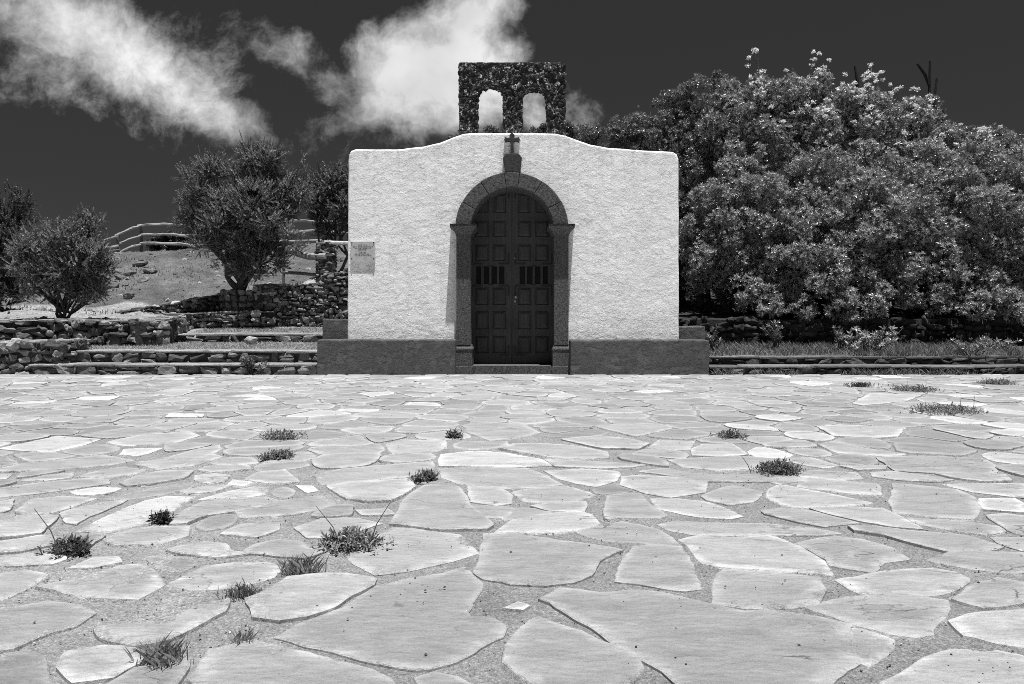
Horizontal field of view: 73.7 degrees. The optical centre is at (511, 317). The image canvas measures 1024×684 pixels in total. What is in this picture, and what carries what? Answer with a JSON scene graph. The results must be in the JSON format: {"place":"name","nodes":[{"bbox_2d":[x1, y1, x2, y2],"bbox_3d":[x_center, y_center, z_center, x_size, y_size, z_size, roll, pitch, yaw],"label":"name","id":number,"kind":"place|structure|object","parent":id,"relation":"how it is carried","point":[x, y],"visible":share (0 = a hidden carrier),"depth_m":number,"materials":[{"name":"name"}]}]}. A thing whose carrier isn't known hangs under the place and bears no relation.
{"place":"outdoors","nodes":[
{"label":"outdoors","id":0,"kind":"place"},
{"bbox_2d":[0,241,343,320],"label":"gravel","id":1,"kind":"structure","parent":0,"point":[127,278],"depth_m":18.27,"materials":[{"name":"grey gravel"}]},
{"bbox_2d":[23,318,322,349],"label":"grass","id":2,"kind":"structure","parent":0,"point":[216,345],"depth_m":12.41,"materials":[{"name":"grey plant"}]},
{"bbox_2d":[0,374,1023,683],"bbox_3d":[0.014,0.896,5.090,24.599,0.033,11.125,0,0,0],"label":"paving","id":3,"kind":"structure","parent":0,"point":[718,636],"depth_m":2.98,"materials":[{"name":"grey stone"}]},
{"bbox_2d":[0,338,92,373],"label":"rubble wall","id":4,"kind":"structure","parent":3,"relation":"on","point":[19,356],"depth_m":10.70,"materials":[{"name":"grey stone"}]},
{"bbox_2d":[34,508,93,559],"bbox_3d":[-1.692,0.829,2.576,0.220,0.198,0.166,0,0,-23],"label":"weed tuft","id":5,"kind":"object","parent":3,"relation":"on","point":[74,546],"visible":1,"depth_m":2.58,"materials":[{"name":"grey plant"}]},
{"bbox_2d":[123,631,193,669],"bbox_3d":[-0.902,0.865,1.770,0.159,0.066,0.154,0,0,37],"label":"weed tuft","id":6,"kind":"object","parent":3,"relation":"on","point":[162,655],"visible":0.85,"depth_m":1.75,"materials":[{"name":"grey plant"}]},
{"bbox_2d":[146,506,177,524],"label":"weed tuft","id":7,"kind":"object","parent":3,"relation":"on","point":[161,517],"visible":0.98,"depth_m":2.97,"materials":[{"name":"black plant"}]},
{"bbox_2d":[31,362,316,374],"bbox_3d":[-5.278,0.863,10.959,4.483,0.275,0.748,0,0,0],"label":"stone step","id":8,"kind":"object","parent":3,"relation":"on","point":[190,368],"visible":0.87,"depth_m":10.65,"materials":[{"name":"grey stone"}]},
{"bbox_2d":[215,576,264,601],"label":"weed tuft","id":9,"kind":"object","parent":3,"relation":"on","point":[244,591],"visible":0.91,"depth_m":2.20,"materials":[{"name":"grey plant"}]},
{"bbox_2d":[227,622,259,644],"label":"weed tuft","id":10,"kind":"object","parent":3,"relation":"on","point":[239,637],"visible":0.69,"depth_m":1.87,"materials":[{"name":"grey plant"}]},
{"bbox_2d":[240,353,268,374],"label":"leafy plant","id":11,"kind":"object","parent":3,"relation":"on","point":[246,359],"visible":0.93,"depth_m":10.60,"materials":[{"name":"grey plant"}]},
{"bbox_2d":[256,447,299,460],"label":"weed tuft","id":12,"kind":"object","parent":3,"relation":"on","point":[279,453],"visible":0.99,"depth_m":4.29,"materials":[{"name":"grey plant"}]},
{"bbox_2d":[259,428,308,440],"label":"weed tuft","id":13,"kind":"object","parent":3,"relation":"on","point":[284,434],"visible":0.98,"depth_m":5.00,"materials":[{"name":"grey plant"}]},
{"bbox_2d":[275,550,329,575],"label":"weed tuft","id":14,"kind":"object","parent":3,"relation":"on","point":[297,565],"visible":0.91,"depth_m":2.39,"materials":[{"name":"grey plant"}]},
{"bbox_2d":[316,501,395,555],"bbox_3d":[-0.612,0.824,2.675,0.332,0.210,0.251,0,0,0],"label":"weed tuft","id":15,"kind":"object","parent":3,"relation":"on","point":[356,539],"visible":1,"depth_m":2.64,"materials":[{"name":"grey plant"}]},
{"bbox_2d":[408,468,439,483],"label":"weed tuft","id":16,"kind":"object","parent":3,"relation":"on","point":[427,475],"visible":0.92,"depth_m":3.71,"materials":[{"name":"grey plant"}]},
{"bbox_2d":[445,428,463,438],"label":"weed tuft","id":17,"kind":"object","parent":3,"relation":"on","point":[455,434],"visible":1,"depth_m":5.05,"materials":[{"name":"grey plant"}]},
{"bbox_2d":[317,62,708,374],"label":"chapel","id":18,"kind":"structure","parent":3,"relation":"on","point":[512,248],"depth_m":10.90,"materials":[{"name":"white paint"}]},
{"bbox_2d":[351,241,374,259],"bbox_3d":[-2.374,-1.058,10.880,0.388,0.298,0.043,0,0,0],"label":"plaque","id":19,"kind":"object","parent":18,"relation":"attached to","point":[362,250],"visible":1,"depth_m":10.87,"materials":[{"name":"metal"}]},
{"bbox_2d":[472,192,511,363],"bbox_3d":[-0.346,-0.670,11.296,0.684,2.871,0.097,0,0,0],"label":"door leaf","id":20,"kind":"structure","parent":18,"relation":"in","point":[492,243],"depth_m":11.26,"materials":[{"name":"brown wood"}]},
{"bbox_2d":[512,192,552,363],"bbox_3d":[0.346,-0.670,11.271,0.684,2.871,0.148,0,0,0],"label":"door leaf","id":21,"kind":"structure","parent":18,"relation":"in","point":[532,245],"depth_m":11.26,"materials":[{"name":"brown wood"}]},
{"bbox_2d":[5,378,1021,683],"bbox_3d":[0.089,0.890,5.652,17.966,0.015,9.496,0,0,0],"label":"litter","id":22,"kind":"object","parent":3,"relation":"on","point":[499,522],"visible":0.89,"depth_m":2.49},
{"bbox_2d":[709,428,748,439],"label":"weed tuft","id":23,"kind":"object","parent":3,"relation":"on","point":[732,434],"visible":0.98,"depth_m":5.05,"materials":[{"name":"grey plant"}]},
{"bbox_2d":[742,456,805,475],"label":"weed tuft","id":24,"kind":"object","parent":3,"relation":"on","point":[772,468],"visible":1,"depth_m":3.89,"materials":[{"name":"grey plant"}]},
{"bbox_2d":[843,381,888,386],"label":"weed tuft","id":25,"kind":"object","parent":3,"relation":"on","point":[860,384],"visible":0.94,"depth_m":8.74,"materials":[{"name":"grey plant"}]},
{"bbox_2d":[709,364,1023,374],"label":"stone step","id":26,"kind":"object","parent":3,"relation":"on","point":[820,369],"visible":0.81,"depth_m":10.65,"materials":[{"name":"grey stone"}]},
{"bbox_2d":[881,383,943,392],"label":"weed tuft","id":27,"kind":"object","parent":3,"relation":"on","point":[907,388],"visible":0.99,"depth_m":8.20,"materials":[{"name":"grey plant"}]},
{"bbox_2d":[899,396,988,415],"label":"weed tuft","id":28,"kind":"object","parent":3,"relation":"on","point":[947,409],"visible":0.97,"depth_m":6.34,"materials":[{"name":"grey plant"}]},
{"bbox_2d":[974,377,1019,384],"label":"weed tuft","id":29,"kind":"object","parent":3,"relation":"on","point":[1003,381],"visible":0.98,"depth_m":9.05,"materials":[{"name":"grey plant"}]},
{"bbox_2d":[0,243,1023,363],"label":"hill","id":30,"kind":"structure","parent":0,"point":[157,289],"depth_m":17.74,"materials":[{"name":"grey soil"}]},
{"bbox_2d":[0,179,42,311],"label":"heath tree","id":31,"kind":"object","parent":30,"relation":"on","point":[7,282],"visible":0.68,"depth_m":15.93,"materials":[{"name":"grey plant"}]},
{"bbox_2d":[0,202,123,318],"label":"heath tree","id":32,"kind":"object","parent":30,"relation":"on","point":[77,260],"visible":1,"depth_m":12.72,"materials":[{"name":"grey plant"}]},
{"bbox_2d":[0,313,194,345],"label":"rubble wall","id":33,"kind":"structure","parent":30,"relation":"on","point":[165,328],"depth_m":12.28,"materials":[{"name":"grey stone"}]},
{"bbox_2d":[105,283,119,288],"bbox_3d":[-10.715,-0.833,18.324,0.351,0.197,0.317,0,0,12],"label":"slope rock","id":34,"kind":"object","parent":30,"relation":"on","point":[116,285],"visible":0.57,"depth_m":18.25,"materials":[{"name":"grey stone"}]},
{"bbox_2d":[114,275,125,279],"bbox_3d":[-10.957,-1.107,19.200,0.294,0.160,0.310,0,0,0],"label":"slope rock","id":35,"kind":"object","parent":30,"relation":"on","point":[118,277],"visible":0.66,"depth_m":19.08,"materials":[{"name":"grey stone"}]},
{"bbox_2d":[123,293,134,298],"bbox_3d":[-9.901,-0.526,17.616,0.294,0.186,0.292,0,0,0],"label":"slope rock","id":36,"kind":"object","parent":30,"relation":"on","point":[128,296],"visible":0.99,"depth_m":17.51,"materials":[{"name":"grey stone"}]},
{"bbox_2d":[122,270,136,275],"bbox_3d":[-10.935,-1.254,19.489,0.346,0.212,0.330,0,0,0],"label":"slope rock","id":37,"kind":"object","parent":30,"relation":"on","point":[129,272],"visible":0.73,"depth_m":19.36,"materials":[{"name":"grey stone"}]},
{"bbox_2d":[132,260,147,265],"bbox_3d":[-11.045,-1.604,20.328,0.404,0.201,0.307,0,0,0],"label":"slope rock","id":38,"kind":"object","parent":30,"relation":"on","point":[139,262],"visible":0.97,"depth_m":20.21,"materials":[{"name":"grey stone"}]},
{"bbox_2d":[138,277,149,281],"bbox_3d":[-10.184,-1.032,18.904,0.309,0.171,0.310,0,0,0],"label":"slope rock","id":39,"kind":"object","parent":30,"relation":"on","point":[143,279],"visible":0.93,"depth_m":18.80,"materials":[{"name":"grey stone"}]},
{"bbox_2d":[142,268,157,272],"bbox_3d":[-10.387,-1.341,19.593,0.374,0.149,0.351,0,0,0],"label":"slope rock","id":40,"kind":"object","parent":30,"relation":"on","point":[147,270],"visible":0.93,"depth_m":19.47,"materials":[{"name":"grey stone"}]},
{"bbox_2d":[119,293,223,313],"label":"rubble wall","id":41,"kind":"structure","parent":30,"relation":"on","point":[205,304],"depth_m":15.03,"materials":[{"name":"grey stone"}]},
{"bbox_2d":[145,230,201,250],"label":"leafy shrub","id":42,"kind":"object","parent":30,"relation":"on","point":[164,238],"visible":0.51,"depth_m":24.50,"materials":[{"name":"black plant"}]},
{"bbox_2d":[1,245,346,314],"bbox_3d":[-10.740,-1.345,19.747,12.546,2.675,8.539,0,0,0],"label":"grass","id":43,"kind":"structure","parent":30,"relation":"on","point":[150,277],"depth_m":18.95,"materials":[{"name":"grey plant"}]},
{"bbox_2d":[22,220,347,278],"bbox_3d":[-10.710,-1.803,23.333,10.055,3.175,1.546,0,0,-13],"label":"rail fence","id":44,"kind":"object","parent":30,"relation":"on","point":[141,243],"visible":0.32,"depth_m":23.49,"materials":[{"name":"grey wood"}]},
{"bbox_2d":[76,349,316,362],"bbox_3d":[-5.232,0.685,11.432,4.405,0.310,0.724,0,0,0],"label":"stone step","id":45,"kind":"object","parent":30,"relation":"on","point":[190,355],"visible":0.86,"depth_m":11.12,"materials":[{"name":"grey stone"}]},
{"bbox_2d":[191,310,276,327],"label":"rubble wall","id":46,"kind":"structure","parent":30,"relation":"on","point":[248,319],"depth_m":14.14,"materials":[{"name":"grey stone"}]},
{"bbox_2d":[219,289,253,313],"bbox_3d":[-5.790,-0.273,14.625,0.868,0.646,0.862,0,0,0],"label":"stone planter","id":47,"kind":"object","parent":30,"relation":"on","point":[236,300],"visible":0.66,"depth_m":14.29,"materials":[{"name":"grey stone"}]},
{"bbox_2d":[167,130,316,290],"bbox_3d":[-5.745,-2.194,14.520,3.076,3.461,1.956,0,0,0],"label":"heath tree","id":48,"kind":"object","parent":47,"relation":"in","point":[234,220],"visible":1,"depth_m":14.32,"materials":[{"name":"grey plant"}]},
{"bbox_2d":[174,333,322,342],"bbox_3d":[-4.688,0.446,13.303,3.992,0.268,0.679,0,0,0],"label":"stone step","id":49,"kind":"object","parent":30,"relation":"on","point":[234,337],"visible":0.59,"depth_m":13.01,"materials":[{"name":"grey stone"}]},
{"bbox_2d":[244,336,256,344],"bbox_3d":[-4.782,0.436,12.503,0.228,0.185,0.202,0,0,-17],"label":"pale rock","id":50,"kind":"object","parent":30,"relation":"on","point":[250,340],"visible":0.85,"depth_m":12.45,"materials":[{"name":"white stone"}]},
{"bbox_2d":[251,284,276,310],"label":"stone pier","id":51,"kind":"structure","parent":30,"relation":"on","point":[263,294],"depth_m":14.40,"materials":[{"name":"grey stone"}]},
{"bbox_2d":[272,271,347,326],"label":"rubble wall","id":52,"kind":"structure","parent":30,"relation":"on","point":[312,304],"depth_m":14.56,"materials":[{"name":"grey stone"}]},
{"bbox_2d":[303,160,348,271],"bbox_3d":[-4.053,-2.411,17.230,2.655,3.076,1.943,0,0,0],"label":"heath tree","id":53,"kind":"object","parent":30,"relation":"on","point":[329,187],"visible":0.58,"depth_m":16.91,"materials":[{"name":"grey plant"}]},
{"bbox_2d":[313,241,338,282],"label":"stone pillar","id":54,"kind":"structure","parent":30,"relation":"on","point":[329,263],"depth_m":15.37,"materials":[{"name":"grey stone"}]},
{"bbox_2d":[282,234,347,283],"bbox_3d":[-4.355,-1.326,15.441,1.808,1.171,0.253,0,0,8],"label":"rail fence","id":55,"kind":"object","parent":54,"relation":"attached to","point":[311,256],"visible":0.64,"depth_m":15.44,"materials":[{"name":"grey wood"}]},
{"bbox_2d":[447,121,577,139],"bbox_3d":[0.006,-2.491,17.561,3.453,5.151,1.315,0,0,-9],"label":"leafy shrub","id":56,"kind":"object","parent":30,"relation":"on","point":[541,128],"visible":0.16,"depth_m":17.47,"materials":[{"name":"grey plant"}]},
{"bbox_2d":[572,70,742,305],"bbox_3d":[3.696,-3.138,16.957,4.270,5.918,2.660,0,0,39],"label":"leafy shrub","id":57,"kind":"object","parent":30,"relation":"on","point":[664,133],"visible":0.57,"depth_m":16.64,"materials":[{"name":"grey plant"}]},
{"bbox_2d":[705,324,723,350],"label":"leafy plant","id":58,"kind":"object","parent":30,"relation":"on","point":[714,338],"visible":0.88,"depth_m":11.86,"materials":[{"name":"grey plant"}]},
{"bbox_2d":[678,153,852,321],"bbox_3d":[5.002,-1.701,13.934,3.490,3.600,2.379,0,0,27],"label":"leafy shrub","id":59,"kind":"object","parent":30,"relation":"on","point":[743,191],"visible":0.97,"depth_m":13.57,"materials":[{"name":"grey plant"}]},
{"bbox_2d":[757,320,782,349],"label":"leafy plant","id":60,"kind":"object","parent":30,"relation":"on","point":[775,336],"visible":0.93,"depth_m":12.18,"materials":[{"name":"grey plant"}]},
{"bbox_2d":[831,325,853,348],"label":"leafy plant","id":61,"kind":"object","parent":30,"relation":"on","point":[840,335],"visible":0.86,"depth_m":11.96,"materials":[{"name":"grey plant"}]},
{"bbox_2d":[693,48,1004,312],"bbox_3d":[7.642,-3.066,15.496,6.905,6.153,2.629,0,0,0],"label":"leafy shrub","id":62,"kind":"object","parent":30,"relation":"on","point":[794,111],"visible":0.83,"depth_m":15.26,"materials":[{"name":"grey plant"}]},
{"bbox_2d":[854,66,858,87],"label":"dead stalk","id":63,"kind":"object","parent":62,"relation":"attached to","point":[856,75],"visible":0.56,"depth_m":15.87,"materials":[{"name":"black plant"}]},
{"bbox_2d":[916,61,930,104],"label":"dead stalk","id":64,"kind":"object","parent":62,"relation":"attached to","point":[928,80],"visible":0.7,"depth_m":15.88,"materials":[{"name":"black plant"}]},
{"bbox_2d":[932,78,937,127],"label":"dead stalk","id":65,"kind":"object","parent":62,"relation":"attached to","point":[935,91],"visible":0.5,"depth_m":15.88,"materials":[{"name":"black plant"}]},
{"bbox_2d":[678,315,1023,344],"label":"rubble wall","id":66,"kind":"structure","parent":30,"relation":"on","point":[747,329],"depth_m":13.01,"materials":[{"name":"grey stone"}]},
{"bbox_2d":[678,217,1023,314],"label":"leafy shrub","id":67,"kind":"object","parent":30,"relation":"on","point":[711,306],"visible":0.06,"depth_m":15.31,"materials":[{"name":"grey plant"}]},
{"bbox_2d":[783,137,937,322],"bbox_3d":[6.982,-1.851,14.007,2.991,3.937,2.986,0,0,0],"label":"leafy shrub","id":68,"kind":"object","parent":30,"relation":"on","point":[856,190],"visible":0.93,"depth_m":13.34,"materials":[{"name":"grey plant"}]},
{"bbox_2d":[709,355,1023,364],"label":"stone step","id":69,"kind":"object","parent":30,"relation":"on","point":[852,359],"visible":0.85,"depth_m":11.12,"materials":[{"name":"grey stone"}]},
{"bbox_2d":[845,324,902,353],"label":"leafy plant","id":70,"kind":"object","parent":30,"relation":"on","point":[866,337],"visible":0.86,"depth_m":11.69,"materials":[{"name":"grey plant"}]},
{"bbox_2d":[881,134,1023,324],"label":"leafy shrub","id":71,"kind":"object","parent":30,"relation":"on","point":[999,199],"visible":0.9,"depth_m":13.51,"materials":[{"name":"grey plant"}]},
{"bbox_2d":[950,336,991,355],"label":"leafy plant","id":72,"kind":"object","parent":30,"relation":"on","point":[958,344],"visible":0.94,"depth_m":11.24,"materials":[{"name":"grey plant"}]},
{"bbox_2d":[946,122,1023,291],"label":"leafy shrub","id":73,"kind":"object","parent":30,"relation":"on","point":[1008,138],"visible":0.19,"depth_m":15.94,"materials":[{"name":"grey plant"}]},
{"bbox_2d":[961,335,1021,350],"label":"leafy plant","id":74,"kind":"object","parent":30,"relation":"on","point":[1001,344],"visible":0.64,"depth_m":12.04,"materials":[{"name":"grey plant"}]},
{"bbox_2d":[0,0,1023,277],"label":"sky","id":75,"kind":"structure","parent":0,"point":[101,101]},
{"bbox_2d":[709,340,1023,374],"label":"grass","id":76,"kind":"structure","parent":0,"point":[917,349],"depth_m":11.57,"materials":[{"name":"plant"}]}
]}

